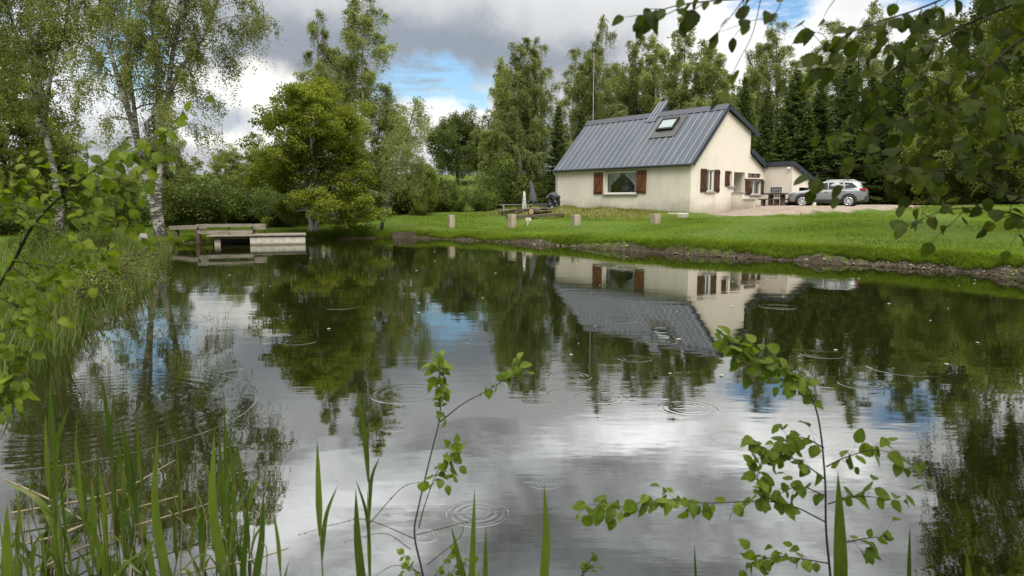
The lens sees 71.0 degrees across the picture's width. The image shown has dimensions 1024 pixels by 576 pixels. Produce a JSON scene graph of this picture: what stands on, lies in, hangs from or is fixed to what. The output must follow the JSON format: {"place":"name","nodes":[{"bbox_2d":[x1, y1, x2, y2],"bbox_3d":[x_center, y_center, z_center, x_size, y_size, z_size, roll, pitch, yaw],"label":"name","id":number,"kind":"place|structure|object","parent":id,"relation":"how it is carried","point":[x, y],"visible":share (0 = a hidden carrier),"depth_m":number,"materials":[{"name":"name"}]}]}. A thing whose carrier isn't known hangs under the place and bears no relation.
{"place":"outdoors","nodes":[
{"label":"outdoors","id":0,"kind":"place"},
{"bbox_2d":[0,0,998,174],"label":"sky","id":1,"kind":"structure","parent":0,"point":[447,53],"materials":[{"name":"grey"}]},
{"bbox_2d":[0,238,1023,575],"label":"pond water","id":2,"kind":"structure","parent":0,"point":[634,398],"depth_m":6.04,"materials":[{"name":"liquid"}]},
{"bbox_2d":[80,478,153,575],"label":"reed","id":3,"kind":"object","parent":2,"relation":"in","point":[93,528],"visible":0.98,"depth_m":2.57,"materials":[{"name":"green plant"}]},
{"bbox_2d":[223,400,236,575],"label":"reed plant","id":4,"kind":"object","parent":2,"relation":"in","point":[229,519],"visible":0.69,"depth_m":3.12,"materials":[{"name":"green plant"}]},
{"bbox_2d":[236,439,274,554],"bbox_3d":[-1.232,1.130,3.481,0.175,0.860,0.073,-1,7,-12],"label":"reed","id":5,"kind":"object","parent":2,"relation":"in","point":[255,485],"visible":0.75,"depth_m":3.45,"materials":[{"name":"green plant"}]},
{"bbox_2d":[207,233,305,245],"bbox_3d":[-10.182,-1.573,28.852,3.683,1.185,1.830,-2,7,-16],"label":"dock","id":6,"kind":"object","parent":2,"relation":"in","point":[273,238],"visible":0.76,"depth_m":28.27,"materials":[{"name":"wood"}]},
{"bbox_2d":[196,224,266,234],"bbox_3d":[-11.156,-2.354,28.615,2.580,0.417,0.555,-2,7,-16],"label":"dock bench","id":7,"kind":"object","parent":6,"relation":"on","point":[254,227],"visible":0.99,"depth_m":28.36,"materials":[{"name":"grey wood"}]},
{"bbox_2d":[355,382,379,575],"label":"reed","id":8,"kind":"object","parent":2,"relation":"in","point":[367,510],"visible":1,"depth_m":3.02,"materials":[{"name":"green plant"}]},
{"bbox_2d":[0,174,1023,344],"bbox_3d":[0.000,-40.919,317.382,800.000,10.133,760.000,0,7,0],"label":"ground","id":9,"kind":"structure","parent":0,"point":[750,214],"depth_m":28.63,"materials":[{"name":"plant"}]},
{"bbox_2d":[1,505,13,575],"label":"reed plant","id":10,"kind":"object","parent":9,"relation":"on","point":[6,563],"visible":1,"depth_m":2.42,"materials":[{"name":"green plant"}]},
{"bbox_2d":[0,94,47,204],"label":"woodland tree","id":11,"kind":"object","parent":9,"relation":"on","point":[6,154],"visible":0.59,"depth_m":34.59,"materials":[{"name":"green plant"}]},
{"bbox_2d":[0,192,55,235],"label":"bush","id":12,"kind":"object","parent":9,"relation":"on","point":[6,228],"visible":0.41,"depth_m":29.53,"materials":[{"name":"green plant"}]},
{"bbox_2d":[15,488,54,575],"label":"reed","id":13,"kind":"object","parent":9,"relation":"on","point":[21,531],"visible":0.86,"depth_m":2.98,"materials":[{"name":"green plant"}]},
{"bbox_2d":[0,151,73,424],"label":"hazel shoots","id":14,"kind":"object","parent":9,"relation":"on","point":[17,394],"visible":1,"depth_m":2.25,"materials":[{"name":"green plant"}]},
{"bbox_2d":[0,96,215,307],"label":"hazel branch","id":15,"kind":"object","parent":14,"relation":"attached to","point":[41,281],"visible":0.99,"depth_m":2.39,"materials":[{"name":"green plant"}]},
{"bbox_2d":[11,212,72,269],"bbox_3d":[-9.801,-0.924,14.918,1.307,1.303,1.387,1,7,10],"label":"bush","id":16,"kind":"object","parent":9,"relation":"on","point":[32,238],"visible":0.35,"depth_m":14.79,"materials":[{"name":"green plant"}]},
{"bbox_2d":[0,18,90,209],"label":"woodland tree","id":17,"kind":"object","parent":9,"relation":"on","point":[20,129],"visible":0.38,"depth_m":36.73,"materials":[{"name":"green plant"}]},
{"bbox_2d":[35,416,64,575],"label":"reed","id":18,"kind":"object","parent":9,"relation":"on","point":[59,539],"visible":1,"depth_m":2.60,"materials":[{"name":"green plant"}]},
{"bbox_2d":[6,382,96,550],"bbox_3d":[-2.010,0.990,3.138,0.377,1.199,0.050,-1,7,-8],"label":"reed","id":19,"kind":"object","parent":9,"relation":"on","point":[35,497],"visible":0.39,"depth_m":3.11,"materials":[{"name":"green plant"}]},
{"bbox_2d":[39,454,80,575],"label":"reed","id":20,"kind":"object","parent":9,"relation":"on","point":[64,534],"visible":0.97,"depth_m":2.64,"materials":[{"name":"green plant"}]},
{"bbox_2d":[44,415,79,575],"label":"reed","id":21,"kind":"object","parent":9,"relation":"on","point":[47,471],"visible":0.69,"depth_m":2.92,"materials":[{"name":"green plant"}]},
{"bbox_2d":[0,0,124,233],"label":"birch tree","id":22,"kind":"object","parent":9,"relation":"on","point":[27,17],"visible":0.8,"depth_m":30.40,"materials":[{"name":"green plant"}]},
{"bbox_2d":[19,125,108,223],"bbox_3d":[-24.549,-6.330,39.611,4.686,5.890,4.230,-6,9,-41],"label":"woodland tree","id":23,"kind":"object","parent":9,"relation":"on","point":[44,171],"visible":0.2,"depth_m":39.34,"materials":[{"name":"green plant"}]},
{"bbox_2d":[76,447,102,575],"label":"reed","id":24,"kind":"object","parent":9,"relation":"on","point":[82,513],"visible":0.74,"depth_m":2.73,"materials":[{"name":"green plant"}]},
{"bbox_2d":[87,502,110,575],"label":"reed","id":25,"kind":"object","parent":9,"relation":"on","point":[97,566],"visible":0.76,"depth_m":2.76,"materials":[{"name":"green plant"}]},
{"bbox_2d":[76,220,126,251],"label":"bush","id":26,"kind":"object","parent":9,"relation":"on","point":[96,236],"visible":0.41,"depth_m":19.69,"materials":[{"name":"green plant"}]},
{"bbox_2d":[0,227,209,388],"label":"reed bed","id":27,"kind":"object","parent":9,"relation":"on","point":[54,311],"visible":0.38,"depth_m":11.19,"materials":[{"name":"plant"}]},
{"bbox_2d":[82,380,140,573],"bbox_3d":[-1.749,0.988,3.127,0.093,1.226,0.245,7,10,44],"label":"reed","id":28,"kind":"object","parent":9,"relation":"on","point":[109,431],"visible":0.84,"depth_m":3.13,"materials":[{"name":"green plant"}]},
{"bbox_2d":[45,235,183,310],"bbox_3d":[-6.982,-0.205,12.423,3.082,1.421,2.214,6,9,42],"label":"willow shrub","id":29,"kind":"object","parent":9,"relation":"on","point":[98,277],"visible":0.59,"depth_m":12.49,"materials":[{"name":"green plant"}]},
{"bbox_2d":[99,169,146,219],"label":"woodland tree","id":30,"kind":"object","parent":9,"relation":"on","point":[129,178],"visible":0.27,"depth_m":43.53,"materials":[{"name":"green plant"}]},
{"bbox_2d":[98,183,152,226],"bbox_3d":[-19.767,-4.145,36.603,3.232,2.344,3.430,0,7,-3],"label":"bush","id":31,"kind":"object","parent":9,"relation":"on","point":[118,210],"visible":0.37,"depth_m":36.41,"materials":[{"name":"green plant"}]},
{"bbox_2d":[112,419,139,574],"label":"reed","id":32,"kind":"object","parent":9,"relation":"on","point":[128,476],"visible":0.87,"depth_m":2.98,"materials":[{"name":"green plant"}]},
{"bbox_2d":[129,407,186,575],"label":"reed","id":33,"kind":"object","parent":9,"relation":"on","point":[136,507],"visible":0.84,"depth_m":2.99,"materials":[{"name":"green plant"}]},
{"bbox_2d":[151,429,172,575],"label":"reed plant","id":34,"kind":"object","parent":9,"relation":"on","point":[165,567],"visible":1,"depth_m":2.73,"materials":[{"name":"green plant"}]},
{"bbox_2d":[40,0,285,237],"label":"birch tree","id":35,"kind":"object","parent":9,"relation":"on","point":[137,37],"visible":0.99,"depth_m":28.32,"materials":[{"name":"green plant"}]},
{"bbox_2d":[129,126,209,206],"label":"woodland tree","id":36,"kind":"object","parent":9,"relation":"on","point":[187,169],"visible":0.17,"depth_m":46.65,"materials":[{"name":"green plant"}]},
{"bbox_2d":[142,182,206,226],"bbox_3d":[-18.102,-4.390,38.266,3.248,2.441,3.061,7,10,44],"label":"bush","id":37,"kind":"object","parent":9,"relation":"on","point":[168,212],"visible":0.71,"depth_m":37.83,"materials":[{"name":"green plant"}]},
{"bbox_2d":[172,436,211,575],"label":"reed","id":38,"kind":"object","parent":9,"relation":"on","point":[180,502],"visible":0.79,"depth_m":2.86,"materials":[{"name":"green plant"}]},
{"bbox_2d":[185,453,236,575],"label":"reed","id":39,"kind":"object","parent":9,"relation":"on","point":[233,496],"visible":0.56,"depth_m":2.86,"materials":[{"name":"green plant"}]},
{"bbox_2d":[162,167,260,224],"bbox_3d":[-16.554,-4.988,39.601,5.336,3.387,5.405,0,7,2],"label":"bush","id":40,"kind":"object","parent":9,"relation":"on","point":[212,196],"visible":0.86,"depth_m":38.60,"materials":[{"name":"green plant"}]},
{"bbox_2d":[177,429,256,575],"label":"reed","id":41,"kind":"object","parent":9,"relation":"on","point":[223,495],"visible":1,"depth_m":2.67,"materials":[{"name":"green plant"}]},
{"bbox_2d":[208,431,229,575],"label":"reed plant","id":42,"kind":"object","parent":9,"relation":"on","point":[219,550],"visible":0.94,"depth_m":2.83,"materials":[{"name":"green plant"}]},
{"bbox_2d":[201,143,246,190],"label":"woodland tree","id":43,"kind":"object","parent":9,"relation":"on","point":[233,155],"visible":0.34,"depth_m":49.01,"materials":[{"name":"green plant"}]},
{"bbox_2d":[240,499,248,575],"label":"reed plant","id":44,"kind":"object","parent":9,"relation":"on","point":[243,564],"visible":1,"depth_m":2.84,"materials":[{"name":"green plant"}]},
{"bbox_2d":[213,175,286,223],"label":"bush","id":45,"kind":"object","parent":9,"relation":"on","point":[247,217],"visible":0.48,"depth_m":40.53,"materials":[{"name":"green plant"}]},
{"bbox_2d":[252,491,264,575],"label":"reed plant","id":46,"kind":"object","parent":9,"relation":"on","point":[258,560],"visible":1,"depth_m":2.84,"materials":[{"name":"green plant"}]},
{"bbox_2d":[241,134,303,199],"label":"woodland tree","id":47,"kind":"object","parent":9,"relation":"on","point":[247,166],"visible":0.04,"depth_m":50.84,"materials":[{"name":"green plant"}]},
{"bbox_2d":[248,192,302,226],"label":"bush","id":48,"kind":"object","parent":9,"relation":"on","point":[271,213],"visible":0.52,"depth_m":35.84,"materials":[{"name":"green plant"}]},
{"bbox_2d":[234,68,395,233],"bbox_3d":[-8.933,-5.935,32.342,7.078,7.421,6.205,0,7,0],"label":"maple tree","id":49,"kind":"object","parent":9,"relation":"on","point":[310,113],"visible":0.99,"depth_m":31.22,"materials":[{"name":"green plant"}]},
{"bbox_2d":[270,8,360,189],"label":"birch tree","id":50,"kind":"object","parent":9,"relation":"on","point":[320,64],"visible":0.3,"depth_m":42.47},
{"bbox_2d":[316,442,337,575],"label":"reed","id":51,"kind":"object","parent":9,"relation":"on","point":[322,533],"visible":0.98,"depth_m":2.95,"materials":[{"name":"green plant"}]},
{"bbox_2d":[322,130,379,229],"bbox_3d":[-7.412,-5.339,33.580,2.606,5.622,2.170,5,8,35],"label":"birch tree","id":52,"kind":"object","parent":9,"relation":"on","point":[365,148],"visible":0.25,"depth_m":33.35,"materials":[{"name":"green plant"}]},
{"bbox_2d":[354,491,365,575],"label":"reed plant","id":53,"kind":"object","parent":9,"relation":"on","point":[359,562],"visible":1,"depth_m":2.74,"materials":[{"name":"green plant"}]},
{"bbox_2d":[322,0,412,214],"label":"birch tree","id":54,"kind":"object","parent":9,"relation":"on","point":[365,78],"visible":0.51,"depth_m":41.39,"materials":[{"name":"plant"}]},
{"bbox_2d":[368,95,429,214],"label":"woodland tree","id":55,"kind":"object","parent":9,"relation":"on","point":[394,198],"visible":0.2,"depth_m":43.86,"materials":[{"name":"green plant"}]},
{"bbox_2d":[376,96,436,230],"bbox_3d":[-4.943,-5.780,33.653,2.809,6.469,3.623,0,7,0],"label":"birch tree","id":56,"kind":"object","parent":9,"relation":"on","point":[423,124],"visible":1,"depth_m":33.56,"materials":[{"name":"green plant"}]},
{"bbox_2d":[298,348,533,575],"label":"sapling","id":57,"kind":"object","parent":9,"relation":"on","point":[456,448],"visible":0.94,"depth_m":2.81,"materials":[{"name":"green plant"}]},
{"bbox_2d":[408,156,440,214],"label":"woodland tree","id":58,"kind":"object","parent":9,"relation":"on","point":[424,206],"visible":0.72,"depth_m":43.30,"materials":[{"name":"green plant"}]},
{"bbox_2d":[412,167,463,211],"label":"bush","id":59,"kind":"object","parent":9,"relation":"on","point":[449,183],"visible":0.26,"depth_m":47.79,"materials":[{"name":"green plant"}]},
{"bbox_2d":[435,181,472,211],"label":"bush","id":60,"kind":"object","parent":9,"relation":"on","point":[461,197],"visible":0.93,"depth_m":47.26,"materials":[{"name":"green plant"}]},
{"bbox_2d":[425,104,493,183],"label":"oak tree","id":61,"kind":"object","parent":9,"relation":"on","point":[452,130],"visible":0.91,"depth_m":73.26,"materials":[{"name":"green plant"}]},
{"bbox_2d":[469,489,475,575],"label":"reed plant","id":62,"kind":"object","parent":9,"relation":"on","point":[472,557],"visible":1,"depth_m":2.74,"materials":[{"name":"green plant"}]},
{"bbox_2d":[468,185,501,211],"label":"bush","id":63,"kind":"object","parent":9,"relation":"on","point":[482,200],"visible":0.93,"depth_m":48.15,"materials":[{"name":"green plant"}]},
{"bbox_2d":[473,55,523,194],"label":"birch tree","id":64,"kind":"object","parent":9,"relation":"on","point":[492,94],"visible":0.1,"depth_m":55.56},
{"bbox_2d":[465,155,543,209],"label":"bush","id":65,"kind":"object","parent":9,"relation":"on","point":[503,189],"visible":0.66,"depth_m":50.53,"materials":[{"name":"green plant"}]},
{"bbox_2d":[470,35,554,201],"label":"birch tree","id":66,"kind":"object","parent":9,"relation":"on","point":[500,136],"visible":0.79,"depth_m":52.21,"materials":[{"name":"plant"}]},
{"bbox_2d":[511,36,568,180],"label":"birch tree","id":67,"kind":"object","parent":9,"relation":"on","point":[542,75],"visible":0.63,"depth_m":52.82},
{"bbox_2d":[540,486,549,575],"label":"reed plant","id":68,"kind":"object","parent":9,"relation":"on","point":[545,562],"visible":1,"depth_m":2.84,"materials":[{"name":"green plant"}]},
{"bbox_2d":[72,228,1023,287],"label":"bank grass","id":69,"kind":"structure","parent":9,"relation":"on","point":[953,257],"depth_m":21.65,"materials":[{"name":"plant"}]},
{"bbox_2d":[536,105,567,202],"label":"spruce tree","id":70,"kind":"object","parent":9,"relation":"on","point":[555,142],"visible":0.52,"depth_m":48.53,"materials":[{"name":"green plant"}]},
{"bbox_2d":[552,47,586,148],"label":"birch tree","id":71,"kind":"object","parent":9,"relation":"on","point":[563,101],"visible":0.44,"depth_m":58.20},
{"bbox_2d":[473,204,672,218],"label":"rough grass","id":72,"kind":"structure","parent":9,"relation":"on","point":[616,210],"depth_m":37.75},
{"bbox_2d":[562,14,628,139],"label":"birch tree","id":73,"kind":"object","parent":9,"relation":"on","point":[607,81],"visible":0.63,"depth_m":56.68,"materials":[{"name":"plant"}]},
{"bbox_2d":[606,34,661,117],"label":"birch tree","id":74,"kind":"object","parent":9,"relation":"on","point":[634,69],"visible":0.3,"depth_m":58.89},
{"bbox_2d":[633,31,682,113],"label":"birch tree","id":75,"kind":"object","parent":9,"relation":"on","point":[655,69],"visible":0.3,"depth_m":55.90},
{"bbox_2d":[552,101,815,212],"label":"country house","id":76,"kind":"structure","parent":9,"relation":"on","point":[704,159],"depth_m":39.41,"materials":[{"name":"paint"}]},
{"bbox_2d":[602,169,637,194],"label":"window","id":77,"kind":"structure","parent":76,"relation":"in","point":[612,177],"depth_m":40.81,"materials":[{"name":"white paint"}]},
{"bbox_2d":[659,14,732,110],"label":"birch tree","id":78,"kind":"object","parent":9,"relation":"on","point":[683,92],"visible":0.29,"depth_m":54.83,"materials":[{"name":"plant"}]},
{"bbox_2d":[690,54,752,149],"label":"birch tree","id":79,"kind":"object","parent":9,"relation":"on","point":[714,66],"visible":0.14,"depth_m":54.44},
{"bbox_2d":[442,237,1023,275],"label":"bank pebbles","id":80,"kind":"object","parent":9,"relation":"on","point":[910,264],"visible":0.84,"depth_m":19.94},
{"bbox_2d":[724,70,759,141],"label":"birch tree","id":81,"kind":"object","parent":9,"relation":"on","point":[735,98],"visible":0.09,"depth_m":57.65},
{"bbox_2d":[736,77,756,149],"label":"spruce tree","id":82,"kind":"object","parent":9,"relation":"on","point":[744,104],"visible":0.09,"depth_m":53.52,"materials":[{"name":"green plant"}]},
{"bbox_2d":[571,326,934,575],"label":"sapling","id":83,"kind":"object","parent":9,"relation":"on","point":[794,443],"visible":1,"depth_m":2.69,"materials":[{"name":"green plant"}]},
{"bbox_2d":[738,64,771,149],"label":"birch tree","id":84,"kind":"object","parent":9,"relation":"on","point":[756,87],"visible":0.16,"depth_m":60.97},
{"bbox_2d":[751,92,777,161],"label":"spruce tree","id":85,"kind":"object","parent":9,"relation":"on","point":[766,131],"visible":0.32,"depth_m":50.73,"materials":[{"name":"green plant"}]},
{"bbox_2d":[739,13,813,135],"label":"birch tree","id":86,"kind":"object","parent":9,"relation":"on","point":[779,78],"visible":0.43,"depth_m":63.08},
{"bbox_2d":[763,126,803,167],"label":"spruce tree","id":87,"kind":"object","parent":9,"relation":"on","point":[781,150],"visible":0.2,"depth_m":48.74,"materials":[{"name":"green plant"}]},
{"bbox_2d":[774,68,821,168],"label":"spruce tree","id":88,"kind":"object","parent":9,"relation":"on","point":[794,108],"visible":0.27,"depth_m":50.98,"materials":[{"name":"green plant"}]},
{"bbox_2d":[772,55,830,149],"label":"birch tree","id":89,"kind":"object","parent":9,"relation":"on","point":[806,70],"visible":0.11,"depth_m":59.90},
{"bbox_2d":[787,115,829,205],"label":"spruce tree","id":90,"kind":"object","parent":9,"relation":"on","point":[807,158],"visible":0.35,"depth_m":48.49,"materials":[{"name":"green plant"}]},
{"bbox_2d":[808,81,837,151],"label":"spruce tree","id":91,"kind":"object","parent":9,"relation":"on","point":[819,111],"visible":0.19,"depth_m":52.55,"materials":[{"name":"green plant"}]},
{"bbox_2d":[787,179,868,205],"bbox_3d":[16.335,-4.892,37.111,3.751,1.370,1.744,4,8,31],"label":"parked car","id":92,"kind":"object","parent":9,"relation":"on","point":[853,192],"visible":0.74,"depth_m":36.22,"materials":[{"name":"silver metal"}]},
{"bbox_2d":[809,18,850,112],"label":"birch tree","id":93,"kind":"object","parent":9,"relation":"on","point":[830,27],"visible":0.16,"depth_m":65.46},
{"bbox_2d":[816,128,857,205],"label":"spruce tree","id":94,"kind":"object","parent":9,"relation":"on","point":[832,162],"visible":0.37,"depth_m":48.25,"materials":[{"name":"green plant"}]},
{"bbox_2d":[834,475,847,575],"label":"reed plant","id":95,"kind":"object","parent":9,"relation":"on","point":[840,558],"visible":1,"depth_m":2.47,"materials":[{"name":"green plant"}]},
{"bbox_2d":[813,64,872,180],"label":"spruce tree","id":96,"kind":"object","parent":9,"relation":"on","point":[839,117],"visible":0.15,"depth_m":50.09,"materials":[{"name":"green plant"}]},
{"bbox_2d":[826,113,893,205],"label":"spruce tree","id":97,"kind":"object","parent":9,"relation":"on","point":[859,173],"visible":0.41,"depth_m":47.90,"materials":[{"name":"green plant"}]},
{"bbox_2d":[816,0,907,116],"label":"birch tree","id":98,"kind":"object","parent":9,"relation":"on","point":[877,65],"visible":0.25,"depth_m":62.58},
{"bbox_2d":[862,128,911,204],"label":"spruce tree","id":99,"kind":"object","parent":9,"relation":"on","point":[883,145],"visible":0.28,"depth_m":47.90,"materials":[{"name":"green plant"}]},
{"bbox_2d":[864,61,929,203],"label":"spruce tree","id":100,"kind":"object","parent":9,"relation":"on","point":[898,107],"visible":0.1,"depth_m":49.04,"materials":[{"name":"green plant"}]},
{"bbox_2d":[879,136,919,204],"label":"woodland tree","id":101,"kind":"object","parent":9,"relation":"on","point":[888,191],"visible":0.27,"depth_m":46.96,"materials":[{"name":"green plant"}]},
{"bbox_2d":[885,5,958,114],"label":"birch tree","id":102,"kind":"object","parent":9,"relation":"on","point":[922,68],"visible":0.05,"depth_m":59.38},
{"bbox_2d":[884,64,996,205],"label":"woodland tree","id":103,"kind":"object","parent":9,"relation":"on","point":[913,151],"visible":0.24,"depth_m":44.49,"materials":[{"name":"green plant"}]},
{"bbox_2d":[924,158,998,205],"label":"bush","id":104,"kind":"object","parent":9,"relation":"on","point":[961,189],"visible":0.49,"depth_m":43.02,"materials":[{"name":"green plant"}]},
{"bbox_2d":[910,0,1021,106],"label":"birch tree","id":105,"kind":"object","parent":9,"relation":"on","point":[972,56],"visible":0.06,"depth_m":53.16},
{"bbox_2d":[933,62,1023,203],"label":"woodland tree","id":106,"kind":"object","parent":9,"relation":"on","point":[978,131],"visible":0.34,"depth_m":41.06,"materials":[{"name":"green plant"}]},
{"bbox_2d":[936,0,1023,133],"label":"birch tree","id":107,"kind":"object","parent":9,"relation":"on","point":[993,22],"visible":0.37,"depth_m":19.69,"materials":[{"name":"green plant"}]},
{"bbox_2d":[969,162,1023,204],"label":"bush","id":108,"kind":"object","parent":9,"relation":"on","point":[1011,187],"visible":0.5,"depth_m":41.12,"materials":[{"name":"green plant"}]},
{"bbox_3d":[4.091,-3.082,-0.945,8.912,9.271,8.092,0,7,0],"label":"lime tree","id":109,"kind":"object","parent":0,"visible":0},
{"bbox_2d":[612,0,1023,260],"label":"overhanging branch","id":110,"kind":"object","parent":109,"relation":"attached to","point":[991,114],"visible":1,"depth_m":2.28,"materials":[{"name":"green plant"}]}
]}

